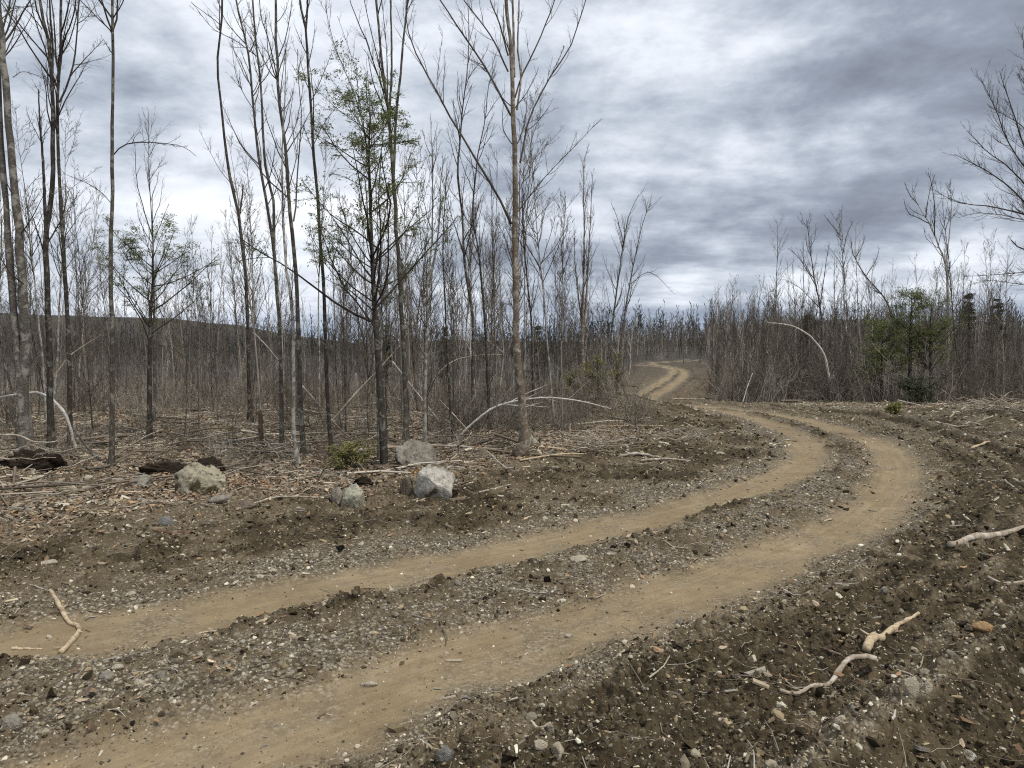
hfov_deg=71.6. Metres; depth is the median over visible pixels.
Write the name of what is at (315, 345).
hill wood
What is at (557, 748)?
stone
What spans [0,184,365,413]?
young wood
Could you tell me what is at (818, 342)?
bare sapling
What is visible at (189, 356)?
bare sapling
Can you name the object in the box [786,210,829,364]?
birch tree
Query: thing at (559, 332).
bare sapling
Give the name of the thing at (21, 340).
birch tree
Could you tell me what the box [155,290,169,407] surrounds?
bare sapling
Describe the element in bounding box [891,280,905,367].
bare sapling
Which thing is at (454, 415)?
leaning pole
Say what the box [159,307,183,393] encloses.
bare sapling
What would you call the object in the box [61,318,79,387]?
bare sapling
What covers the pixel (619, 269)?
slender tree
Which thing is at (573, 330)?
bare sapling
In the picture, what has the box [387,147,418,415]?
bare sapling
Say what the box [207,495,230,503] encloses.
stone
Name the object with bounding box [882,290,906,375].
bare sapling
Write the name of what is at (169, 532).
rotten log
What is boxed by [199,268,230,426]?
bare sapling
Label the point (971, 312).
spruce tree
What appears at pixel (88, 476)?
stone
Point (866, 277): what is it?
leaning tree
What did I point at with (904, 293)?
pine tree
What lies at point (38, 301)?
bare sapling
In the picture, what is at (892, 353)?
bare sapling
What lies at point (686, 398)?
fallen pole
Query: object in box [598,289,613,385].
bare sapling
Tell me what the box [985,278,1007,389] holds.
bare sapling
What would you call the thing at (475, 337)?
bare sapling
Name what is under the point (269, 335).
bare sapling
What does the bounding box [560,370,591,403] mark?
fir bush
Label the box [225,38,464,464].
hemlock tree
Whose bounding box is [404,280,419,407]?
bare sapling
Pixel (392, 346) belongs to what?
bare sapling
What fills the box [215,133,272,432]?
bare sapling
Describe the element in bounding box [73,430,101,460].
leaning pole
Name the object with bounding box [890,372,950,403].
fir bush
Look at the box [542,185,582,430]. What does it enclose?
bare sapling
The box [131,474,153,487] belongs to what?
boulder
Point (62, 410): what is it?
bent sapling
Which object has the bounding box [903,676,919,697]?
stone
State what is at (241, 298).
bare sapling
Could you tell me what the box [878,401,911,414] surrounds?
fir bush
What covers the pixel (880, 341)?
bare sapling
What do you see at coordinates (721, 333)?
bare sapling
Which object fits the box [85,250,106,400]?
bare sapling
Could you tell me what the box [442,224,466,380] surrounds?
bare sapling
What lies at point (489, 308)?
bare sapling
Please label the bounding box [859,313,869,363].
bare sapling
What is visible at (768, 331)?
bare sapling
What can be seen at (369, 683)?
stone
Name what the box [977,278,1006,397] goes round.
bare sapling
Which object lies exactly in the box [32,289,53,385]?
bare sapling
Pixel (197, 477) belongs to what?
boulder
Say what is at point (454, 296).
bare sapling
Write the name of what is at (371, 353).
bare sapling
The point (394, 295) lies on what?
bare sapling
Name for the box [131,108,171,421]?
bare sapling
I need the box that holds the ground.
[0,313,1023,767]
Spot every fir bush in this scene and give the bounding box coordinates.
[321,438,378,469]
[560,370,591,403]
[577,353,616,397]
[608,352,623,386]
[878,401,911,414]
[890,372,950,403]
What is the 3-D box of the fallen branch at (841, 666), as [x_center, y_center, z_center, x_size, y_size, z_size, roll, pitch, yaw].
[2.087,1.912,4.669,1.004,0.092,0.109,-2,4,-33]
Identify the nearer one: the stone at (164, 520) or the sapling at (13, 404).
the stone at (164, 520)
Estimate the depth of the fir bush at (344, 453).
12.68 m
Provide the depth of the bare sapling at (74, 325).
25.25 m
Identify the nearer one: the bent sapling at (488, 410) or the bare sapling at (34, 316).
the bent sapling at (488, 410)
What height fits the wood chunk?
0.084 m
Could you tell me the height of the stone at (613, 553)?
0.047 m
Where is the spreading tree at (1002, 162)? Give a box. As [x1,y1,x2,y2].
[933,24,1023,290]
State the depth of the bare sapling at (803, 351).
31.32 m
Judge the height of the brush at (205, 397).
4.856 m
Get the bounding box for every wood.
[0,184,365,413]
[0,296,1023,368]
[0,339,569,398]
[345,122,568,412]
[565,286,818,379]
[704,182,1023,401]
[704,287,1023,376]
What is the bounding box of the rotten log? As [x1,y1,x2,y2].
[157,528,191,534]
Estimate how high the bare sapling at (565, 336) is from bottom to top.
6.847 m
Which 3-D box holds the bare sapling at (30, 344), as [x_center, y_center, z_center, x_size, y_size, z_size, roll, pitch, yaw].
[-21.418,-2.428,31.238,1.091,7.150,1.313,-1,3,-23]
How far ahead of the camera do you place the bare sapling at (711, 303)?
30.71 m
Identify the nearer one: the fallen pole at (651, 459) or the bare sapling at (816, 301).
the fallen pole at (651, 459)
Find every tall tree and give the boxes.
[229,0,319,454]
[294,0,344,456]
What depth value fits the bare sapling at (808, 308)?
39.76 m
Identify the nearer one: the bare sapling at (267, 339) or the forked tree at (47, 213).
the forked tree at (47, 213)
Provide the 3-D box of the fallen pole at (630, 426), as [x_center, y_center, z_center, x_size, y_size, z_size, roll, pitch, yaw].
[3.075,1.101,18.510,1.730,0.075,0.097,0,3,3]
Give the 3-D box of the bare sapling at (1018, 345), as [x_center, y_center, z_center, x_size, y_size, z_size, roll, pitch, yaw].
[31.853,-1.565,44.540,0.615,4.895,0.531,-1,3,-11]
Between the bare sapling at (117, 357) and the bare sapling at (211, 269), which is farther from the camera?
the bare sapling at (117, 357)
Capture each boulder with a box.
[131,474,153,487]
[174,462,227,497]
[331,487,342,503]
[341,483,365,508]
[393,439,435,466]
[414,463,454,500]
[476,447,487,454]
[512,443,529,456]
[530,435,538,444]
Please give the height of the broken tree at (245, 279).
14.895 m
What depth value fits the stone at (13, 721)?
4.03 m
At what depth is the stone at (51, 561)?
7.17 m
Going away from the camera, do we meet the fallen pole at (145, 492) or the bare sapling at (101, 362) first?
the fallen pole at (145, 492)
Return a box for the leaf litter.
[0,390,1023,753]
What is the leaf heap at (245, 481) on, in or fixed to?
on the ground
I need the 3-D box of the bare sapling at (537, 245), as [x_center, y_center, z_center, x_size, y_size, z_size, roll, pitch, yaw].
[0.783,-3.075,19.500,1.687,8.526,1.470,0,3,1]
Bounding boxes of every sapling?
[0,100,57,419]
[0,178,19,421]
[0,187,14,422]
[0,244,41,438]
[0,306,10,395]
[0,353,17,442]
[0,391,76,449]
[3,263,45,398]
[9,259,40,386]
[14,260,37,405]
[15,191,40,413]
[24,231,43,415]
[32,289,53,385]
[34,102,101,412]
[49,156,116,430]
[51,265,74,413]
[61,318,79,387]
[62,194,98,411]
[68,212,89,411]
[73,265,98,394]
[74,268,92,404]
[76,181,119,405]
[85,218,124,343]
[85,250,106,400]
[89,300,105,396]
[91,319,108,394]
[92,288,108,395]
[97,291,131,414]
[98,313,109,405]
[102,304,132,387]
[125,323,138,393]
[128,261,158,434]
[130,297,152,413]
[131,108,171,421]
[133,315,146,424]
[135,310,146,403]
[144,266,160,353]
[146,250,169,400]
[146,265,159,410]
[155,248,177,412]
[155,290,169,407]
[158,265,177,405]
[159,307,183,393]
[160,268,199,421]
[172,223,209,438]
[173,276,193,402]
[179,214,204,428]
[186,296,196,409]
[187,278,208,410]
[190,257,244,421]
[192,298,216,415]
[195,226,214,411]
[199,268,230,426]
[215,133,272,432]
[217,209,250,413]
[220,313,233,407]
[220,315,242,395]
[230,259,250,406]
[246,235,262,406]
[248,254,265,419]
[249,271,260,363]
[250,273,263,393]
[254,247,296,420]
[260,205,288,409]
[261,277,273,406]
[271,278,290,393]
[271,309,291,409]
[283,299,320,421]
[300,298,321,409]
[302,305,323,389]
[303,131,341,414]
[304,326,316,404]
[318,189,347,423]
[322,263,361,412]
[327,275,340,405]
[332,178,413,432]
[334,233,362,408]
[335,188,360,431]
[335,195,363,392]
[339,287,358,416]
[348,250,395,408]
[361,104,397,436]
[370,180,405,360]
[376,232,397,408]
[380,270,405,413]
[382,246,409,397]
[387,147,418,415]
[389,223,418,387]
[390,300,399,395]
[397,130,457,435]
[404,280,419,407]
[420,269,437,397]
[421,242,440,403]
[422,250,443,415]
[432,172,461,428]
[433,354,501,379]
[436,230,472,407]
[436,309,446,391]
[440,278,461,400]
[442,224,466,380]
[443,290,468,408]
[451,268,469,396]
[454,164,488,387]
[457,383,610,438]
[464,251,484,381]
[465,261,500,382]
[467,303,479,374]
[468,282,482,386]
[474,237,506,395]
[477,206,512,426]
[477,307,484,367]
[478,285,492,394]
[479,159,505,419]
[481,250,505,382]
[482,143,512,427]
[491,256,512,396]
[496,278,512,387]
[497,194,532,327]
[503,77,549,383]
[505,291,513,392]
[507,210,528,399]
[508,242,537,395]
[510,111,571,422]
[537,247,574,404]
[537,252,552,410]
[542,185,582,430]
[549,219,565,401]
[554,286,570,378]
[560,271,579,377]
[560,301,573,368]
[563,304,579,374]
[568,298,578,383]
[569,321,580,379]
[572,336,584,378]
[576,271,597,362]
[577,293,591,378]
[579,303,590,356]
[585,284,594,387]
[587,322,597,369]
[590,272,611,379]
[592,317,598,392]
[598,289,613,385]
[619,302,628,379]
[704,296,721,400]
[704,337,720,395]
[708,327,723,398]
[710,345,719,394]
[715,308,726,367]
[719,288,739,401]
[720,274,739,400]
[722,288,739,400]
[722,303,737,397]
[730,319,742,376]
[740,294,758,402]
[741,315,755,369]
[743,285,775,401]
[745,293,758,382]
[746,284,762,393]
[747,321,763,381]
[756,323,769,388]
[758,300,778,377]
[762,269,801,402]
[764,316,830,381]
[782,319,798,381]
[792,300,815,397]
[799,264,822,365]
[802,325,820,383]
[807,272,823,359]
[807,278,826,383]
[808,297,823,360]
[808,307,825,368]
[810,310,835,381]
[837,308,860,399]
[849,280,861,379]
[857,305,870,389]
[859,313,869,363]
[869,302,892,383]
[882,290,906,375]
[886,292,905,366]
[886,314,897,401]
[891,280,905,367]
[912,248,955,400]
[916,327,935,379]
[924,267,947,363]
[932,289,946,358]
[935,319,954,400]
[936,293,950,356]
[936,301,970,392]
[938,253,968,372]
[938,310,958,390]
[950,316,965,385]
[950,325,968,375]
[954,241,972,402]
[954,297,987,378]
[955,284,980,397]
[963,311,977,366]
[970,323,984,374]
[974,223,1013,393]
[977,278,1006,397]
[978,287,1000,378]
[982,247,1006,395]
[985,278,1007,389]
[986,308,998,359]
[998,303,1019,380]
[1002,313,1022,374]
[1002,314,1017,374]
[1004,320,1020,396]
[1016,320,1023,377]
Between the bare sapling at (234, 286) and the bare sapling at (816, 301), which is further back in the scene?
the bare sapling at (816, 301)
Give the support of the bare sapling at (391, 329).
on the ground
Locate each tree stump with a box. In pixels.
[257,410,264,447]
[400,477,412,495]
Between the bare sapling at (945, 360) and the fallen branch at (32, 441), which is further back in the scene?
the bare sapling at (945, 360)
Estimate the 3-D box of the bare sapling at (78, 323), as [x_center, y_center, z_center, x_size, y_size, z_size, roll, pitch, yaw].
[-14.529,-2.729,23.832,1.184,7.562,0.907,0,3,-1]
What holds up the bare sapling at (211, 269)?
on the ground
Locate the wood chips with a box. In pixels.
[0,394,1023,767]
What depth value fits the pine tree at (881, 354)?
28.01 m
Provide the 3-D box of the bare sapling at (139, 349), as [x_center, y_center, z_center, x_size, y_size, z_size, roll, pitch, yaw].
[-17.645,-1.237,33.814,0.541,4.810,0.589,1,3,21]
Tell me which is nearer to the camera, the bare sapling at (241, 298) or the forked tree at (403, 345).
the forked tree at (403, 345)
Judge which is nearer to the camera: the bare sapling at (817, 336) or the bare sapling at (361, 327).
the bare sapling at (361, 327)
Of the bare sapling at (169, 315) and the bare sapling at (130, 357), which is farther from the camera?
the bare sapling at (169, 315)
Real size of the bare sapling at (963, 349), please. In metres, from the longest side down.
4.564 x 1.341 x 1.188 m
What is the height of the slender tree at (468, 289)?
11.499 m
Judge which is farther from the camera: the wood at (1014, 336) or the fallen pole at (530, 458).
the wood at (1014, 336)
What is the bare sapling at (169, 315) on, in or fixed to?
on the ground
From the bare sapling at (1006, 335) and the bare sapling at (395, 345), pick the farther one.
the bare sapling at (1006, 335)
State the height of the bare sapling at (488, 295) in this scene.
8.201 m
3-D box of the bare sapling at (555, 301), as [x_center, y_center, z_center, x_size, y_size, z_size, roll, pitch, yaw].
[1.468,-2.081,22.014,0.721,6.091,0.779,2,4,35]
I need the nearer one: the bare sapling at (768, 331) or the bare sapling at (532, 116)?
the bare sapling at (532, 116)
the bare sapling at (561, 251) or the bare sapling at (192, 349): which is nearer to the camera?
the bare sapling at (561, 251)
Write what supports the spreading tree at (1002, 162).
on the ground
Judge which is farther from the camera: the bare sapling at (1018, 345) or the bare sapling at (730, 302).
the bare sapling at (1018, 345)
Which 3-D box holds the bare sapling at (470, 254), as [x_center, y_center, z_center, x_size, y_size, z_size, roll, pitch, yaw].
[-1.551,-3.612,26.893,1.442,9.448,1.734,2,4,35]
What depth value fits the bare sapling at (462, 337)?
31.58 m
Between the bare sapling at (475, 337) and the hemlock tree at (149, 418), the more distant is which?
the bare sapling at (475, 337)
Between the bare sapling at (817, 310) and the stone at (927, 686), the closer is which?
the stone at (927, 686)
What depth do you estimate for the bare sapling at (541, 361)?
23.47 m
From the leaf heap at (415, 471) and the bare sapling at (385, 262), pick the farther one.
the bare sapling at (385, 262)
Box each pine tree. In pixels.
[850,314,915,400]
[867,285,954,402]
[886,289,968,400]
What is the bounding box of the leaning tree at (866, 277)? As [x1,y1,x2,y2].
[850,236,894,356]
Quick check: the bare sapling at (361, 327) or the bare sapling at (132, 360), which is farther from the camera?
the bare sapling at (132, 360)
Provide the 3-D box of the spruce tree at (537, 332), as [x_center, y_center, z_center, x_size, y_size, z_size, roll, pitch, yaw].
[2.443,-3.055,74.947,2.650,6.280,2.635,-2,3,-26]
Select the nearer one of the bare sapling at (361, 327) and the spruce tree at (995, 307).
the bare sapling at (361, 327)
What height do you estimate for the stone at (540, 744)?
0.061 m
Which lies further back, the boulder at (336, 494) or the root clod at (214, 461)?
the root clod at (214, 461)
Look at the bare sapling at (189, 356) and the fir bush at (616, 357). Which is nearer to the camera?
the bare sapling at (189, 356)
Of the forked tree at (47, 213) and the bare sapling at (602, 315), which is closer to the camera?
the forked tree at (47, 213)
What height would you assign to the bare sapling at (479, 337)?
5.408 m
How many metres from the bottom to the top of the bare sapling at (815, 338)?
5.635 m
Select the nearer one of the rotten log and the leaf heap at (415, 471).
the rotten log
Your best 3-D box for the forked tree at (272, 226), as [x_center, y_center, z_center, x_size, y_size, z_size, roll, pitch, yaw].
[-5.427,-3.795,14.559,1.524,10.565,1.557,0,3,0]
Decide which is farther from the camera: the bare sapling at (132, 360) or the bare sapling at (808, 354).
the bare sapling at (808, 354)
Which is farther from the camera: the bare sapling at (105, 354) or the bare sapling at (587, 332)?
the bare sapling at (587, 332)
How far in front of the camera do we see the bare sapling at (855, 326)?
35.47 m
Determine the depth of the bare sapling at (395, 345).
33.10 m
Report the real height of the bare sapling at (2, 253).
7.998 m
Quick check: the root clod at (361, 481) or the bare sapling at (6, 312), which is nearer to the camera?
the root clod at (361, 481)
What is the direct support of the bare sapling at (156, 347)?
on the ground
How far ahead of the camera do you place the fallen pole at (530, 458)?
13.37 m
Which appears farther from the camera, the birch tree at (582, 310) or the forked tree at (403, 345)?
the birch tree at (582, 310)
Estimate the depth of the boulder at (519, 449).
13.41 m
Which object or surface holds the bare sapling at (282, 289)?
on the ground
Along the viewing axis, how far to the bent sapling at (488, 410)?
15.21 m
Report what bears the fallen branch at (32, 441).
on the ground
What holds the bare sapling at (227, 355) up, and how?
on the ground
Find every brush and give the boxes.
[0,310,660,431]
[0,398,609,467]
[602,343,814,400]
[691,323,1023,402]
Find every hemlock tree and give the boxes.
[86,211,225,440]
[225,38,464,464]
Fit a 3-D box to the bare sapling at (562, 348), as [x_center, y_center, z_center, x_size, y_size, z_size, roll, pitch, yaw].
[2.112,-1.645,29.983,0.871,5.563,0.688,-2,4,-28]
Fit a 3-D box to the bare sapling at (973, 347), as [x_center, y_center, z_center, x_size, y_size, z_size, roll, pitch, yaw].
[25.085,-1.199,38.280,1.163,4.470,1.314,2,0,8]
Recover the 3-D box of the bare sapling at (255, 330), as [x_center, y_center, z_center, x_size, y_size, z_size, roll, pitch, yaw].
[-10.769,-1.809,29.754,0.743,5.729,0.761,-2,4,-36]
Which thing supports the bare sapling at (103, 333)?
on the ground
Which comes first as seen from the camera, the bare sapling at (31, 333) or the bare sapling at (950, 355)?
the bare sapling at (31, 333)
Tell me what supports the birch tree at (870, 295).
on the ground
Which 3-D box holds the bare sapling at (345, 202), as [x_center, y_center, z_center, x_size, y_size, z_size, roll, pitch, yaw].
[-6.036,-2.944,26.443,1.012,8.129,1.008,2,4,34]
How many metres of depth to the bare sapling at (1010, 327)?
35.36 m
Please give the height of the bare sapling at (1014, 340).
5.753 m
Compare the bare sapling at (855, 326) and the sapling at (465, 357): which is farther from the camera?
the bare sapling at (855, 326)
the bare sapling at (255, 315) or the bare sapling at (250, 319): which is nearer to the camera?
the bare sapling at (250, 319)
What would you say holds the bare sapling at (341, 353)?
on the ground
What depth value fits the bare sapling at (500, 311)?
19.50 m
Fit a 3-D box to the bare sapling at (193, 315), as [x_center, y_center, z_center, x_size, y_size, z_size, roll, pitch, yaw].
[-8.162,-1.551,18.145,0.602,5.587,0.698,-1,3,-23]
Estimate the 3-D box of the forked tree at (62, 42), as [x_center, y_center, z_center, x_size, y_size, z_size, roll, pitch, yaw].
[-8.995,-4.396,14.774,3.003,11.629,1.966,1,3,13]
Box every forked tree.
[0,0,68,448]
[1,0,110,445]
[189,0,287,449]
[350,0,415,441]
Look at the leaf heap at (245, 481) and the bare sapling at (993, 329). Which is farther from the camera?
the bare sapling at (993, 329)
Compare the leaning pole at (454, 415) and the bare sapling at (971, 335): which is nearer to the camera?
the leaning pole at (454, 415)
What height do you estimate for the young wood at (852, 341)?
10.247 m
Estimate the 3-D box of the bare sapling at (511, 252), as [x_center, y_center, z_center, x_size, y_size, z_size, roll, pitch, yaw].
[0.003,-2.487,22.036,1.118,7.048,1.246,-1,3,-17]
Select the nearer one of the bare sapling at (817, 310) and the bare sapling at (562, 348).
the bare sapling at (562, 348)
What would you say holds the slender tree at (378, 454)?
on the ground
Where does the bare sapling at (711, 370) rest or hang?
on the ground
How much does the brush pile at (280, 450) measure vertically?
0.481 m
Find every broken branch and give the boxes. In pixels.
[48,589,82,653]
[860,612,919,652]
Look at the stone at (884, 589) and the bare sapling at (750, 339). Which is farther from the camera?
the bare sapling at (750, 339)
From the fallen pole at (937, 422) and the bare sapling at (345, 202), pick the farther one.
the bare sapling at (345, 202)
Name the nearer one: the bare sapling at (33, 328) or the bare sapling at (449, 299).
the bare sapling at (33, 328)
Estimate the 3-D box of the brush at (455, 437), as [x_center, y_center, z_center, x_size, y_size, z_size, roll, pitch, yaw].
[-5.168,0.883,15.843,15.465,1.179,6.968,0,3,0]
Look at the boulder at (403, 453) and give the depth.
12.87 m
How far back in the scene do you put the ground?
6.20 m
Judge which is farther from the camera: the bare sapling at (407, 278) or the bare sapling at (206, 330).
the bare sapling at (407, 278)
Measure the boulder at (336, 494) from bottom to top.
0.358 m
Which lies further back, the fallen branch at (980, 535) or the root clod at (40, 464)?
the root clod at (40, 464)
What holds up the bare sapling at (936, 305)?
on the ground
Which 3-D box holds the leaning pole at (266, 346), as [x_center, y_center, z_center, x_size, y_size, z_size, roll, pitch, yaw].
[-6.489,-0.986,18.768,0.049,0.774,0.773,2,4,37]
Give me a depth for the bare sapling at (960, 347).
32.16 m
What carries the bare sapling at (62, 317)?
on the ground
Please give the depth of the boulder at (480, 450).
13.72 m
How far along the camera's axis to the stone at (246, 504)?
9.49 m
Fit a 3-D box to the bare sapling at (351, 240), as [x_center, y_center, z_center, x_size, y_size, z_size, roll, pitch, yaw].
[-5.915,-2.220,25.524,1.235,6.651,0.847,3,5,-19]
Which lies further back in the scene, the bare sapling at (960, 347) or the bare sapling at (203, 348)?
the bare sapling at (960, 347)
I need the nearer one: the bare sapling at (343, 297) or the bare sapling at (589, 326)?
the bare sapling at (343, 297)
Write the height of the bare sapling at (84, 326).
6.744 m
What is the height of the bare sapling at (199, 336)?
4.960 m
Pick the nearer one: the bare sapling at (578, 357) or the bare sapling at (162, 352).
the bare sapling at (162, 352)
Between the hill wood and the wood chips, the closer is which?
the wood chips
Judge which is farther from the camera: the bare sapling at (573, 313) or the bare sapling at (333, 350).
the bare sapling at (573, 313)
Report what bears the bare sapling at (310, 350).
on the ground
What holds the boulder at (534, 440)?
on the ground
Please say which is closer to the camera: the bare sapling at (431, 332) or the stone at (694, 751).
the stone at (694, 751)
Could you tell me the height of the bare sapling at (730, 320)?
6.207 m
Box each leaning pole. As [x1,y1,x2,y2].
[53,335,100,376]
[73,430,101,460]
[115,429,163,456]
[253,333,278,360]
[302,385,325,413]
[324,345,399,428]
[355,373,362,429]
[392,361,439,421]
[440,400,468,430]
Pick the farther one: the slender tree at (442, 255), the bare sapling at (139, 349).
the bare sapling at (139, 349)
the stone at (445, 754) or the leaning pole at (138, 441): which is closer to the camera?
the stone at (445, 754)
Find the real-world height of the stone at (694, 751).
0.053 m
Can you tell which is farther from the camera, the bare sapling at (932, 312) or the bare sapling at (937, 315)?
the bare sapling at (937, 315)
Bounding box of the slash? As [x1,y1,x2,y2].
[0,377,1023,767]
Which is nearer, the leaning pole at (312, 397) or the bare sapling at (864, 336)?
the leaning pole at (312, 397)
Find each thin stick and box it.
[11,646,42,649]
[531,720,550,728]
[822,647,853,665]
[987,575,1023,583]
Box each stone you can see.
[1,712,22,730]
[40,559,57,564]
[81,475,92,480]
[82,687,93,696]
[98,670,114,680]
[111,664,123,670]
[126,591,135,595]
[134,679,146,687]
[156,671,165,679]
[158,516,173,525]
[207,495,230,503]
[234,500,256,508]
[268,568,277,572]
[360,681,377,686]
[436,745,453,762]
[454,580,460,585]
[534,739,547,750]
[547,724,553,735]
[551,741,563,754]
[569,555,588,561]
[604,551,616,555]
[676,619,682,624]
[690,748,700,757]
[834,715,845,723]
[881,586,887,593]
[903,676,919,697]
[921,679,932,692]
[971,621,994,632]
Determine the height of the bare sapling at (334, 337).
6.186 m
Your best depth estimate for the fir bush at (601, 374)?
23.22 m
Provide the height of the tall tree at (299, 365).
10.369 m
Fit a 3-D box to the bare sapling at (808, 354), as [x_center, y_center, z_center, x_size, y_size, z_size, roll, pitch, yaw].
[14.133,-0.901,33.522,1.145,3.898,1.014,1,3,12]
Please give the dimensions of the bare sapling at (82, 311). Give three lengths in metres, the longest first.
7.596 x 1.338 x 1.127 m
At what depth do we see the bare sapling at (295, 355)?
20.62 m
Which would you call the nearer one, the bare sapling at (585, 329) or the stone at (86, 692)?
the stone at (86, 692)
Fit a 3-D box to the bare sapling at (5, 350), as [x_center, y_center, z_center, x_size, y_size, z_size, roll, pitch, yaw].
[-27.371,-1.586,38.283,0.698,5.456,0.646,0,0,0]
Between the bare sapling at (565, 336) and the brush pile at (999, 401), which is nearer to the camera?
the brush pile at (999, 401)
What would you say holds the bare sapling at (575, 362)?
on the ground
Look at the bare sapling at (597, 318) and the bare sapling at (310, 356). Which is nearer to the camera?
the bare sapling at (310, 356)
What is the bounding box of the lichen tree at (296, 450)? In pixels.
[266,49,300,466]
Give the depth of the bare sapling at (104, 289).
25.98 m
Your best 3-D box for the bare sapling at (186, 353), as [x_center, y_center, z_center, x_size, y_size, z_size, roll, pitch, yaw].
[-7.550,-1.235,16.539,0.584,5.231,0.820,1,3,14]
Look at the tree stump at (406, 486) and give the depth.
10.48 m
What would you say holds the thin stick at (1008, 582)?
on the ground
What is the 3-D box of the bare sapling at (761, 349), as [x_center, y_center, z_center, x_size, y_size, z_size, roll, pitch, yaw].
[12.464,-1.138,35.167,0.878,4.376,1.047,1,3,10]
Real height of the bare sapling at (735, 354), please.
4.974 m
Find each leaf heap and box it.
[143,474,328,499]
[405,468,461,475]
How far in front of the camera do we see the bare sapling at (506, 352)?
23.61 m
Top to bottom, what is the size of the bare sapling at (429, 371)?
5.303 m
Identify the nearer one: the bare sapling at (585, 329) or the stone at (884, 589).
the stone at (884, 589)
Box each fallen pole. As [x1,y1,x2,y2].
[122,490,174,492]
[238,496,318,509]
[359,432,533,449]
[479,484,510,491]
[520,453,586,460]
[539,445,579,450]
[597,425,662,426]
[618,452,659,457]
[640,458,690,461]
[671,398,704,399]
[934,415,993,427]
[970,439,999,448]
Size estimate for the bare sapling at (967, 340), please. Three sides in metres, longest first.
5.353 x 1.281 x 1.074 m
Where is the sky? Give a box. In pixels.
[0,0,1023,342]
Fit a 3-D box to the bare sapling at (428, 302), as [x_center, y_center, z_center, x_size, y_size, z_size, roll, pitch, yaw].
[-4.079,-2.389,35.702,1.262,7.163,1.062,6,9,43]
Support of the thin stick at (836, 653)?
on the ground
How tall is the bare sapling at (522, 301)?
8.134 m
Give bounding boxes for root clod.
[0,448,66,471]
[138,461,185,474]
[198,456,226,471]
[352,476,373,486]
[451,489,458,497]
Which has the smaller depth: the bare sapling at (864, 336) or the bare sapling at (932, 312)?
the bare sapling at (932, 312)
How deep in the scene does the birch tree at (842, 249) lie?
50.71 m
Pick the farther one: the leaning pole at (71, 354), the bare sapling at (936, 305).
the bare sapling at (936, 305)
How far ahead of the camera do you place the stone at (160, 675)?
4.61 m
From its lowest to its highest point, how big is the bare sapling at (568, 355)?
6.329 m
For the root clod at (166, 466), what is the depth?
12.16 m
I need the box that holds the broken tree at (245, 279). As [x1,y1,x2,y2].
[192,0,253,422]
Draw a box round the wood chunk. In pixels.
[963,749,976,763]
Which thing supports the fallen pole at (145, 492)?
on the ground
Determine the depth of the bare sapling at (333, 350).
28.73 m
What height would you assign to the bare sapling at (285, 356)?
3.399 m
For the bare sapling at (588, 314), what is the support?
on the ground
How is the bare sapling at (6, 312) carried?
on the ground
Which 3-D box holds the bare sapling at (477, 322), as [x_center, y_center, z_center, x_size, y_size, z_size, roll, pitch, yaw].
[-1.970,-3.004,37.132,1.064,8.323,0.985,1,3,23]
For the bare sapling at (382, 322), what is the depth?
16.23 m
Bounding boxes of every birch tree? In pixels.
[0,0,48,451]
[391,0,597,445]
[570,143,601,396]
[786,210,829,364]
[824,206,852,358]
[865,259,877,358]
[904,168,959,363]
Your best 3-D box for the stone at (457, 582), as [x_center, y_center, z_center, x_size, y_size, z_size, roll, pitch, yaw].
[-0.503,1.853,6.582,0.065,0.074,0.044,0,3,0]
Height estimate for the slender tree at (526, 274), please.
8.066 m
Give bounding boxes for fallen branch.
[0,433,66,442]
[779,653,876,694]
[947,525,1023,546]
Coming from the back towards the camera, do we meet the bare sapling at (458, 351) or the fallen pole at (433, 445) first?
the bare sapling at (458, 351)
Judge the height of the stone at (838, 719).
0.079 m
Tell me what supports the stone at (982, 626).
on the ground
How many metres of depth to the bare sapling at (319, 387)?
22.35 m
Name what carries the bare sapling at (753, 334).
on the ground
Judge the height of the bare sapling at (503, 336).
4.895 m
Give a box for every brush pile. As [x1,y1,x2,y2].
[0,443,90,466]
[233,438,319,457]
[546,423,641,452]
[624,422,718,441]
[946,391,1023,413]
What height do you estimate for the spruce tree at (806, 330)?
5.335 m
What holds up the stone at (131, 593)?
on the ground
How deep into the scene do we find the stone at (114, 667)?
4.71 m
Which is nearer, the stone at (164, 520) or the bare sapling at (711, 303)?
the stone at (164, 520)
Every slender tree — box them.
[65,0,195,465]
[319,0,379,460]
[409,115,448,441]
[431,155,454,437]
[442,1,488,425]
[457,57,503,428]
[510,150,546,422]
[601,184,647,375]
[615,193,679,379]
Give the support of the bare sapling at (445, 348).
on the ground
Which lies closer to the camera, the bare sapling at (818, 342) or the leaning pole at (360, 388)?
the leaning pole at (360, 388)
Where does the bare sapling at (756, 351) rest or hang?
on the ground
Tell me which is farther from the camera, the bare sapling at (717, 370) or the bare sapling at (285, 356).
the bare sapling at (717, 370)
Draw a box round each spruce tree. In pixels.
[382,324,396,381]
[432,326,451,383]
[526,325,547,383]
[797,315,817,381]
[954,293,979,396]
[986,298,1015,372]
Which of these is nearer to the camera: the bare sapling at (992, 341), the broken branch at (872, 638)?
the broken branch at (872, 638)
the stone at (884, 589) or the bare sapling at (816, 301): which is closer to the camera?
the stone at (884, 589)
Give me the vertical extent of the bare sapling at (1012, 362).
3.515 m
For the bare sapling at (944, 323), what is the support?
on the ground

